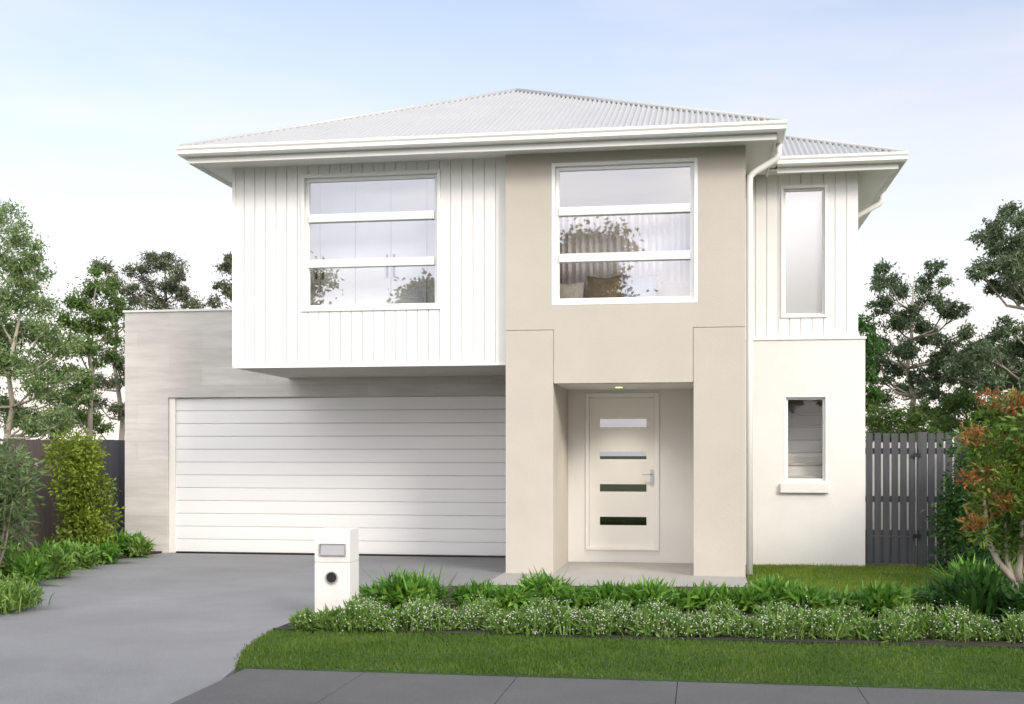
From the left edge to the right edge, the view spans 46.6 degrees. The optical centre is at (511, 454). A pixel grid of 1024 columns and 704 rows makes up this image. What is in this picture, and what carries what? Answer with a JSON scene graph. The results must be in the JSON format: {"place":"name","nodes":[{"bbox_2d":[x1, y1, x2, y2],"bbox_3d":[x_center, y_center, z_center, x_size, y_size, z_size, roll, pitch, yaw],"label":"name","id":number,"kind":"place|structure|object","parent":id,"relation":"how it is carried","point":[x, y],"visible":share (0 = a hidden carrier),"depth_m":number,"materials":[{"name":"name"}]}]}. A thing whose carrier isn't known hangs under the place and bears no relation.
{"place":"outdoors","nodes":[
{"label":"outdoors","id":0,"kind":"place"},
{"bbox_2d":[0,553,505,703],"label":"driveway","id":1,"kind":"structure","parent":0,"point":[164,628],"depth_m":11.49,"materials":[{"name":"concrete"}]},
{"bbox_2d":[0,0,1023,442],"label":"sky","id":2,"kind":"structure","parent":0,"point":[98,98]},
{"bbox_2d":[199,546,953,703],"bbox_3d":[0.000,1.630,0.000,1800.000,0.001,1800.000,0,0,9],"label":"ground","id":3,"kind":"structure","parent":0,"point":[238,667],"depth_m":18.72,"materials":[{"name":"grey concrete"}]},
{"bbox_2d":[0,571,56,611],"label":"groundcover","id":4,"kind":"object","parent":3,"relation":"on","point":[37,591],"visible":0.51,"depth_m":12.17,"materials":[{"name":"green plant"}]},
{"bbox_2d":[0,438,81,554],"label":"paling fence","id":5,"kind":"object","parent":3,"relation":"on","point":[46,527],"visible":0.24,"depth_m":18.64,"materials":[{"name":"grey wood"}]},
{"bbox_2d":[0,197,103,439],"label":"leafy tree","id":6,"kind":"object","parent":3,"relation":"on","point":[16,413],"visible":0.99,"depth_m":24.68,"materials":[{"name":"green plant"}]},
{"bbox_2d":[0,551,161,610],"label":"garden bed","id":7,"kind":"object","parent":3,"relation":"on","point":[128,555],"visible":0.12,"depth_m":18.39,"materials":[{"name":"brown soil"}]},
{"bbox_2d":[0,571,35,615],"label":"groundcover","id":8,"kind":"object","parent":7,"relation":"on","point":[5,589],"visible":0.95,"depth_m":11.90,"materials":[{"name":"green plant"}]},
{"bbox_2d":[0,437,48,566],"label":"shrub","id":9,"kind":"object","parent":7,"relation":"on","point":[11,484],"visible":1,"depth_m":14.29,"materials":[{"name":"green plant"}]},
{"bbox_2d":[6,551,62,585],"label":"strap plant","id":10,"kind":"object","parent":7,"relation":"on","point":[30,568],"visible":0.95,"depth_m":14.35,"materials":[{"name":"green plant"}]},
{"bbox_2d":[0,542,71,579],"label":"strap plant","id":11,"kind":"object","parent":7,"relation":"on","point":[13,554],"visible":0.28,"depth_m":14.80,"materials":[{"name":"green plant"}]},
{"bbox_2d":[23,537,91,571],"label":"strap plant","id":12,"kind":"object","parent":7,"relation":"on","point":[52,546],"visible":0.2,"depth_m":15.87,"materials":[{"name":"green plant"}]},
{"bbox_2d":[39,546,79,577],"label":"strap plant","id":13,"kind":"object","parent":7,"relation":"on","point":[62,563],"visible":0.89,"depth_m":15.18,"materials":[{"name":"green plant"}]},
{"bbox_2d":[40,425,124,546],"bbox_3d":[-6.442,0.595,17.833,1.180,2.098,1.009,0,0,9],"label":"bush","id":14,"kind":"object","parent":7,"relation":"on","point":[83,470],"visible":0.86,"depth_m":17.68,"materials":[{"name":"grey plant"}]},
{"bbox_2d":[66,541,103,569],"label":"strap plant","id":15,"kind":"object","parent":7,"relation":"on","point":[85,557],"visible":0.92,"depth_m":16.46,"materials":[{"name":"green plant"}]},
{"bbox_2d":[91,537,132,564],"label":"strap plant","id":16,"kind":"object","parent":7,"relation":"on","point":[109,554],"visible":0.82,"depth_m":17.26,"materials":[{"name":"green plant"}]},
{"bbox_2d":[109,528,139,554],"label":"strap plant","id":17,"kind":"object","parent":7,"relation":"on","point":[123,539],"visible":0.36,"depth_m":18.40,"materials":[{"name":"green plant"}]},
{"bbox_2d":[122,535,156,557],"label":"strap plant","id":18,"kind":"object","parent":7,"relation":"on","point":[139,547],"visible":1,"depth_m":18.37,"materials":[{"name":"green plant"}]},
{"bbox_2d":[38,264,133,439],"bbox_3d":[-9.871,-1.375,26.966,2.369,6.017,2.779,0,0,9],"label":"leafy tree","id":19,"kind":"object","parent":3,"relation":"on","point":[99,315],"visible":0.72,"depth_m":27.08,"materials":[{"name":"green plant"}]},
{"bbox_2d":[86,440,124,533],"bbox_3d":[-6.692,0.679,19.931,0.945,1.841,0.153,0,0,9],"label":"paling fence","id":20,"kind":"object","parent":3,"relation":"on","point":[114,460],"visible":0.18,"depth_m":19.84,"materials":[{"name":"grey wood"}]},
{"bbox_2d":[72,256,142,439],"bbox_3d":[-12.439,-2.221,36.233,1.792,7.746,3.817,0,0,-40],"label":"gum tree","id":21,"kind":"object","parent":3,"relation":"on","point":[117,382],"visible":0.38,"depth_m":36.10,"materials":[{"name":"green plant"}]},
{"bbox_2d":[119,250,208,309],"bbox_3d":[-11.202,-2.505,37.997,2.713,8.283,4.137,0,0,-20],"label":"gum tree","id":22,"kind":"object","parent":3,"relation":"on","point":[164,265],"visible":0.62,"depth_m":38.03,"materials":[{"name":"green plant"}]},
{"bbox_2d":[205,251,231,308],"bbox_3d":[-9.172,-2.611,39.367,1.988,8.520,2.695,0,0,-11],"label":"gum tree","id":23,"kind":"object","parent":3,"relation":"on","point":[225,266],"visible":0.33,"depth_m":38.70,"materials":[{"name":"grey plant"}]},
{"bbox_2d":[123,88,908,576],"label":"house","id":24,"kind":"structure","parent":3,"relation":"on","point":[499,398],"depth_m":16.85,"materials":[{"name":"paint"}]},
{"bbox_2d":[176,396,505,556],"bbox_3d":[-2.681,0.348,18.845,5.610,2.503,0.050,0,0,9],"label":"garage door","id":25,"kind":"structure","parent":24,"relation":"in","point":[256,493],"depth_m":18.83,"materials":[{"name":"metal"}]},
{"bbox_2d":[301,169,440,311],"bbox_3d":[-1.940,-2.924,16.386,1.978,1.902,0.152,0,0,9],"label":"window","id":26,"kind":"structure","parent":24,"relation":"in","point":[307,218],"depth_m":16.37,"materials":[{"name":"white metal"}]},
{"bbox_2d":[311,179,434,304],"bbox_3d":[-1.929,-2.678,17.055,2.600,2.445,0.528,0,0,9],"label":"wardrobe","id":27,"kind":"object","parent":24,"relation":"on","point":[377,285],"visible":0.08,"depth_m":16.82,"materials":[{"name":"wood"}]},
{"bbox_2d":[589,398,654,547],"bbox_3d":[1.612,0.273,17.430,0.959,2.200,0.129,0,0,9],"label":"front door","id":28,"kind":"structure","parent":24,"relation":"in","point":[621,430],"depth_m":17.45,"materials":[{"name":"paint"}]},
{"bbox_2d":[560,213,684,297],"bbox_3d":[1.425,-2.400,16.086,1.830,1.840,0.081,0,0,9],"label":"curtain","id":29,"kind":"object","parent":24,"relation":"hanging from","point":[626,233],"visible":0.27,"depth_m":16.08,"materials":[{"name":"white fabric"}]},
{"bbox_2d":[552,158,697,304],"bbox_3d":[1.484,-2.920,15.706,1.916,1.890,0.154,0,0,9],"label":"window","id":30,"kind":"structure","parent":24,"relation":"in","point":[692,163],"depth_m":15.66,"materials":[{"name":"white metal"}]},
{"bbox_2d":[781,184,827,317],"bbox_3d":[4.190,-2.900,17.056,0.652,1.896,0.152,0,0,9],"label":"window","id":31,"kind":"structure","parent":24,"relation":"in","point":[804,208],"depth_m":17.07,"materials":[{"name":"white glass"}]},
{"bbox_2d":[780,395,828,492],"bbox_3d":[4.165,-0.144,16.937,0.672,1.388,0.195,0,0,9],"label":"window","id":32,"kind":"structure","parent":24,"relation":"in","point":[790,485],"depth_m":16.91,"materials":[{"name":"white metal"}]},
{"bbox_2d":[171,669,1023,703],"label":"footpath","id":33,"kind":"structure","parent":3,"relation":"on","point":[258,686],"depth_m":7.95,"materials":[{"name":"concrete"}]},
{"bbox_2d":[273,628,1023,649],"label":"garden edging","id":34,"kind":"object","parent":3,"relation":"on","point":[715,639],"visible":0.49,"depth_m":10.09,"materials":[{"name":"black metal"}]},
{"bbox_2d":[277,585,1023,645],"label":"garden bed","id":35,"kind":"object","parent":3,"relation":"on","point":[931,640],"visible":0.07,"depth_m":10.22,"materials":[{"name":"brown soil"}]},
{"bbox_2d":[288,606,327,630],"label":"groundcover","id":36,"kind":"object","parent":35,"relation":"on","point":[305,620],"visible":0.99,"depth_m":10.61,"materials":[{"name":"green plant"}]},
{"bbox_2d":[311,603,346,632],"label":"groundcover","id":37,"kind":"object","parent":35,"relation":"on","point":[323,617],"visible":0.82,"depth_m":10.64,"materials":[{"name":"green plant"}]},
{"bbox_2d":[315,527,358,612],"bbox_3d":[-1.736,1.169,11.761,0.359,0.862,0.322,0,0,9],"label":"letterbox","id":38,"kind":"object","parent":35,"relation":"on","point":[336,564],"visible":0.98,"depth_m":11.63,"materials":[{"name":"concrete"}]},
{"bbox_2d":[318,597,382,633],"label":"groundcover","id":39,"kind":"object","parent":35,"relation":"on","point":[355,620],"visible":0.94,"depth_m":10.58,"materials":[{"name":"green plant"}]},
{"bbox_2d":[344,592,385,611],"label":"groundcover","id":40,"kind":"object","parent":35,"relation":"on","point":[371,601],"visible":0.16,"depth_m":11.22,"materials":[{"name":"green plant"}]},
{"bbox_2d":[364,603,406,631],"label":"groundcover","id":41,"kind":"object","parent":35,"relation":"on","point":[388,618],"visible":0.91,"depth_m":10.55,"materials":[{"name":"green plant"}]},
{"bbox_2d":[359,562,460,612],"bbox_3d":[-1.035,1.448,12.066,1.314,0.768,1.206,0,0,22],"label":"strap plant","id":42,"kind":"object","parent":35,"relation":"on","point":[397,590],"visible":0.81,"depth_m":11.90,"materials":[{"name":"green plant"}]},
{"bbox_2d":[395,602,438,631],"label":"groundcover","id":43,"kind":"object","parent":35,"relation":"on","point":[415,618],"visible":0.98,"depth_m":10.58,"materials":[{"name":"green plant"}]},
{"bbox_2d":[398,592,443,610],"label":"groundcover","id":44,"kind":"object","parent":35,"relation":"on","point":[427,603],"visible":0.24,"depth_m":11.14,"materials":[{"name":"green plant"}]},
{"bbox_2d":[424,603,464,630],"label":"groundcover","id":45,"kind":"object","parent":35,"relation":"on","point":[447,618],"visible":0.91,"depth_m":10.62,"materials":[{"name":"green plant"}]},
{"bbox_2d":[456,605,491,629],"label":"groundcover","id":46,"kind":"object","parent":35,"relation":"on","point":[474,618],"visible":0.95,"depth_m":10.63,"materials":[{"name":"green plant"}]},
{"bbox_2d":[448,577,499,605],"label":"strap plant","id":47,"kind":"object","parent":35,"relation":"on","point":[475,588],"visible":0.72,"depth_m":12.26,"materials":[{"name":"green plant"}]},
{"bbox_2d":[456,594,506,616],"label":"groundcover","id":48,"kind":"object","parent":35,"relation":"on","point":[486,605],"visible":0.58,"depth_m":11.08,"materials":[{"name":"green plant"}]},
{"bbox_2d":[481,608,525,634],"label":"groundcover","id":49,"kind":"object","parent":35,"relation":"on","point":[502,623],"visible":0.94,"depth_m":10.39,"materials":[{"name":"green plant"}]},
{"bbox_2d":[488,583,538,610],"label":"strap plant","id":50,"kind":"object","parent":35,"relation":"on","point":[509,597],"visible":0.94,"depth_m":12.01,"materials":[{"name":"green plant"}]},
{"bbox_2d":[508,601,558,636],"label":"groundcover","id":51,"kind":"object","parent":35,"relation":"on","point":[530,625],"visible":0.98,"depth_m":10.36,"materials":[{"name":"green plant"}]},
{"bbox_2d":[503,565,574,604],"bbox_3d":[0.292,1.396,12.377,1.066,0.499,0.921,0,0,-28],"label":"strap plant","id":52,"kind":"object","parent":35,"relation":"on","point":[543,584],"visible":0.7,"depth_m":12.26,"materials":[{"name":"green plant"}]},
{"bbox_2d":[516,595,570,614],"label":"groundcover","id":53,"kind":"object","parent":35,"relation":"on","point":[536,603],"visible":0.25,"depth_m":11.04,"materials":[{"name":"green plant"}]},
{"bbox_2d":[536,594,585,634],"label":"groundcover","id":54,"kind":"object","parent":35,"relation":"on","point":[565,617],"visible":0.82,"depth_m":10.38,"materials":[{"name":"green plant"}]},
{"bbox_2d":[546,583,598,610],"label":"strap plant","id":55,"kind":"object","parent":35,"relation":"on","point":[577,600],"visible":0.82,"depth_m":12.00,"materials":[{"name":"green plant"}]},
{"bbox_2d":[566,605,618,636],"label":"groundcover","id":56,"kind":"object","parent":35,"relation":"on","point":[594,623],"visible":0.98,"depth_m":10.31,"materials":[{"name":"green plant"}]},
{"bbox_2d":[581,579,628,609],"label":"strap plant","id":57,"kind":"object","parent":35,"relation":"on","point":[603,591],"visible":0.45,"depth_m":11.91,"materials":[{"name":"green plant"}]},
{"bbox_2d":[588,596,634,616],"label":"groundcover","id":58,"kind":"object","parent":35,"relation":"on","point":[607,605],"visible":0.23,"depth_m":10.96,"materials":[{"name":"green plant"}]},
{"bbox_2d":[600,599,640,635],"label":"groundcover","id":59,"kind":"object","parent":35,"relation":"on","point":[623,616],"visible":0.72,"depth_m":10.40,"materials":[{"name":"green plant"}]},
{"bbox_2d":[625,604,675,637],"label":"groundcover","id":60,"kind":"object","parent":35,"relation":"on","point":[647,625],"visible":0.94,"depth_m":10.26,"materials":[{"name":"green plant"}]},
{"bbox_2d":[611,575,690,611],"bbox_3d":[1.349,1.443,11.830,0.847,0.520,1.060,0,0,-24],"label":"strap plant","id":61,"kind":"object","parent":35,"relation":"on","point":[646,591],"visible":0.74,"depth_m":11.72,"materials":[{"name":"green plant"}]},
{"bbox_2d":[635,596,681,618],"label":"groundcover","id":62,"kind":"object","parent":35,"relation":"on","point":[662,606],"visible":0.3,"depth_m":10.89,"materials":[{"name":"green plant"}]},
{"bbox_2d":[653,608,706,639],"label":"groundcover","id":63,"kind":"object","parent":35,"relation":"on","point":[683,626],"visible":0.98,"depth_m":10.22,"materials":[{"name":"green plant"}]},
{"bbox_2d":[661,583,703,611],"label":"strap plant","id":64,"kind":"object","parent":35,"relation":"on","point":[684,600],"visible":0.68,"depth_m":11.88,"materials":[{"name":"green plant"}]},
{"bbox_2d":[689,608,730,637],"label":"groundcover","id":65,"kind":"object","parent":35,"relation":"on","point":[711,626],"visible":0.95,"depth_m":10.20,"materials":[{"name":"green plant"}]},
{"bbox_2d":[685,579,735,611],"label":"strap plant","id":66,"kind":"object","parent":35,"relation":"on","point":[709,591],"visible":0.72,"depth_m":11.91,"materials":[{"name":"green plant"}]},
{"bbox_2d":[698,599,744,622],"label":"groundcover","id":67,"kind":"object","parent":35,"relation":"on","point":[725,613],"visible":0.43,"depth_m":10.82,"materials":[{"name":"green plant"}]},
{"bbox_2d":[716,582,767,612],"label":"strap plant","id":68,"kind":"object","parent":35,"relation":"on","point":[740,597],"visible":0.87,"depth_m":11.76,"materials":[{"name":"green plant"}]},
{"bbox_2d":[722,612,764,637],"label":"groundcover","id":69,"kind":"object","parent":35,"relation":"on","point":[738,627],"visible":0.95,"depth_m":10.20,"materials":[{"name":"green plant"}]},
{"bbox_2d":[749,611,798,639],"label":"groundcover","id":70,"kind":"object","parent":35,"relation":"on","point":[772,627],"visible":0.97,"depth_m":10.10,"materials":[{"name":"green plant"}]},
{"bbox_2d":[739,567,809,609],"bbox_3d":[2.636,1.413,11.846,0.864,0.566,1.055,0,0,9],"label":"strap plant","id":71,"kind":"object","parent":35,"relation":"on","point":[772,586],"visible":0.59,"depth_m":11.77,"materials":[{"name":"green plant"}]},
{"bbox_2d":[753,600,796,620],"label":"groundcover","id":72,"kind":"object","parent":35,"relation":"on","point":[777,608],"visible":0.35,"depth_m":10.80,"materials":[{"name":"green plant"}]},
{"bbox_2d":[759,581,838,614],"bbox_3d":[2.898,1.462,11.606,0.825,0.494,0.727,0,0,-34],"label":"strap plant","id":73,"kind":"object","parent":35,"relation":"on","point":[816,598],"visible":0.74,"depth_m":11.46,"materials":[{"name":"green plant"}]},
{"bbox_2d":[773,596,824,639],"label":"groundcover","id":74,"kind":"object","parent":35,"relation":"on","point":[802,616],"visible":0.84,"depth_m":10.19,"materials":[{"name":"green plant"}]},
{"bbox_2d":[806,605,858,640],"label":"groundcover","id":75,"kind":"object","parent":35,"relation":"on","point":[835,627],"visible":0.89,"depth_m":10.11,"materials":[{"name":"green plant"}]},
{"bbox_2d":[822,597,869,624],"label":"groundcover","id":76,"kind":"object","parent":35,"relation":"on","point":[851,613],"visible":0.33,"depth_m":10.72,"materials":[{"name":"green plant"}]},
{"bbox_2d":[830,584,863,613],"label":"strap plant","id":77,"kind":"object","parent":35,"relation":"on","point":[840,595],"visible":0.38,"depth_m":11.65,"materials":[{"name":"green plant"}]},
{"bbox_2d":[848,614,880,640],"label":"groundcover","id":78,"kind":"object","parent":35,"relation":"on","point":[863,629],"visible":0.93,"depth_m":10.08,"materials":[{"name":"green plant"}]},
{"bbox_2d":[845,578,927,616],"bbox_3d":[3.663,1.463,11.576,0.980,0.549,1.005,0,0,9],"label":"strap plant","id":79,"kind":"object","parent":35,"relation":"on","point":[874,600],"visible":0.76,"depth_m":11.42,"materials":[{"name":"green plant"}]},
{"bbox_2d":[869,608,925,642],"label":"groundcover","id":80,"kind":"object","parent":35,"relation":"on","point":[893,627],"visible":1,"depth_m":9.98,"materials":[{"name":"green plant"}]},
{"bbox_2d":[900,580,933,612],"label":"strap plant","id":81,"kind":"object","parent":35,"relation":"on","point":[916,588],"visible":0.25,"depth_m":11.80,"materials":[{"name":"green plant"}]},
{"bbox_2d":[893,597,953,640],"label":"groundcover","id":82,"kind":"object","parent":35,"relation":"on","point":[920,619],"visible":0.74,"depth_m":10.14,"materials":[{"name":"green plant"}]},
{"bbox_2d":[928,601,987,642],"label":"groundcover","id":83,"kind":"object","parent":35,"relation":"on","point":[951,627],"visible":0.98,"depth_m":10.01,"materials":[{"name":"green plant"}]},
{"bbox_2d":[935,599,983,620],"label":"groundcover","id":84,"kind":"object","parent":35,"relation":"on","point":[963,609],"visible":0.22,"depth_m":10.64,"materials":[{"name":"green plant"}]},
{"bbox_2d":[913,566,1007,616],"bbox_3d":[4.346,1.411,11.349,1.185,0.731,1.123,0,0,9],"label":"strap plant","id":85,"kind":"object","parent":35,"relation":"on","point":[931,588],"visible":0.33,"depth_m":11.26,"materials":[{"name":"green plant"}]},
{"bbox_2d":[922,553,1004,584],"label":"strap plant","id":86,"kind":"object","parent":35,"relation":"on","point":[951,575],"visible":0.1,"depth_m":12.66,"materials":[{"name":"green plant"}]},
{"bbox_2d":[917,551,1023,627],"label":"strap plant","id":87,"kind":"object","parent":35,"relation":"on","point":[981,589],"visible":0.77,"depth_m":10.75,"materials":[{"name":"green plant"}]},
{"bbox_2d":[967,614,1008,642],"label":"groundcover","id":88,"kind":"object","parent":35,"relation":"on","point":[983,626],"visible":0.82,"depth_m":9.99,"materials":[{"name":"green plant"}]},
{"bbox_2d":[953,386,1023,608],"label":"red tip shrub","id":89,"kind":"object","parent":35,"relation":"on","point":[1006,477],"visible":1,"depth_m":10.68,"materials":[{"name":"green plant"}]},
{"bbox_2d":[982,570,1023,623],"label":"strap plant","id":90,"kind":"object","parent":35,"relation":"on","point":[1018,607],"visible":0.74,"depth_m":10.59,"materials":[{"name":"green plant"}]},
{"bbox_2d":[996,607,1023,643],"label":"groundcover","id":91,"kind":"object","parent":35,"relation":"on","point":[1014,629],"visible":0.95,"depth_m":9.93,"materials":[{"name":"green plant"}]},
{"bbox_2d":[858,313,887,402],"bbox_3d":[8.077,-0.857,27.919,1.341,5.008,2.072,0,0,9],"label":"gum tree","id":92,"kind":"object","parent":3,"relation":"on","point":[871,391],"visible":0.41,"depth_m":27.72,"materials":[{"name":"green plant"}]},
{"bbox_2d":[865,387,946,442],"bbox_3d":[9.823,-0.046,29.870,2.355,3.376,2.907,0,0,9],"label":"bushy tree","id":93,"kind":"object","parent":3,"relation":"on","point":[917,414],"visible":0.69,"depth_m":29.39,"materials":[{"name":"green plant"}]},
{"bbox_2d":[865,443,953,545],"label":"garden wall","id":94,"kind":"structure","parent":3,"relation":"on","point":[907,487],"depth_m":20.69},
{"bbox_2d":[864,257,979,440],"bbox_3d":[11.124,-1.811,32.628,3.607,6.891,3.824,0,0,9],"label":"gum tree","id":95,"kind":"object","parent":3,"relation":"on","point":[907,348],"visible":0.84,"depth_m":32.18,"materials":[{"name":"green plant"}]},
{"bbox_2d":[922,386,1022,441],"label":"bushy tree","id":96,"kind":"object","parent":3,"relation":"on","point":[950,422],"visible":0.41,"depth_m":31.03,"materials":[{"name":"green plant"}]},
{"bbox_2d":[940,199,1023,414],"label":"gum tree","id":97,"kind":"object","parent":3,"relation":"on","point":[1005,371],"visible":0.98,"depth_m":27.75,"materials":[{"name":"green plant"}]},
{"bbox_2d":[486,562,746,586],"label":"porch path","id":98,"kind":"structure","parent":0,"point":[586,573],"depth_m":15.54,"materials":[{"name":"beige concrete"}]},
{"bbox_2d":[233,628,1023,691],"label":"lawn","id":99,"kind":"structure","parent":0,"point":[677,680],"depth_m":8.79,"materials":[{"name":"green plant"}]},
{"bbox_2d":[746,562,950,593],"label":"side lawn","id":100,"kind":"structure","parent":0,"point":[856,574],"depth_m":15.55,"materials":[{"name":"green plant"}]},
{"bbox_2d":[865,432,961,566],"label":"picket gate","id":101,"kind":"structure","parent":100,"relation":"on","point":[894,545],"depth_m":16.78,"materials":[{"name":"grey wood"}]},
{"bbox_2d":[919,413,1023,571],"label":"hedge","id":102,"kind":"object","parent":100,"relation":"on","point":[950,508],"visible":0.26,"depth_m":15.85,"materials":[{"name":"green plant"}]},
{"bbox_3d":[1.488,-1.710,15.943,2.300,0.500,0.145,0,0,9],"label":"window seat","id":103,"kind":"object","parent":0,"visible":0},
{"bbox_2d":[560,282,583,298],"bbox_3d":[0.762,-2.140,16.026,0.420,0.360,0.118,0,0,9],"label":"cushion","id":104,"kind":"object","parent":103,"relation":"on","point":[575,290],"visible":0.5,"depth_m":15.98,"materials":[{"name":"beige fabric"}]},
{"bbox_2d":[587,275,620,297],"bbox_3d":[1.236,-2.180,15.950,0.460,0.440,0.121,0,0,9],"label":"cushion","id":105,"kind":"object","parent":103,"relation":"on","point":[604,287],"visible":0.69,"depth_m":15.91,"materials":[{"name":"brown fabric"}]},
{"bbox_2d":[623,274,656,296],"bbox_3d":[1.710,-2.180,15.874,0.460,0.440,0.121,0,0,9],"label":"cushion","id":106,"kind":"object","parent":103,"relation":"on","point":[640,287],"visible":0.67,"depth_m":15.83,"materials":[{"name":"white fabric"}]},
{"bbox_2d":[660,281,689,296],"bbox_3d":[2.184,-2.130,15.798,0.420,0.340,0.118,0,0,9],"label":"cushion","id":107,"kind":"object","parent":103,"relation":"on","point":[674,289],"visible":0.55,"depth_m":15.76,"materials":[{"name":"beige fabric"}]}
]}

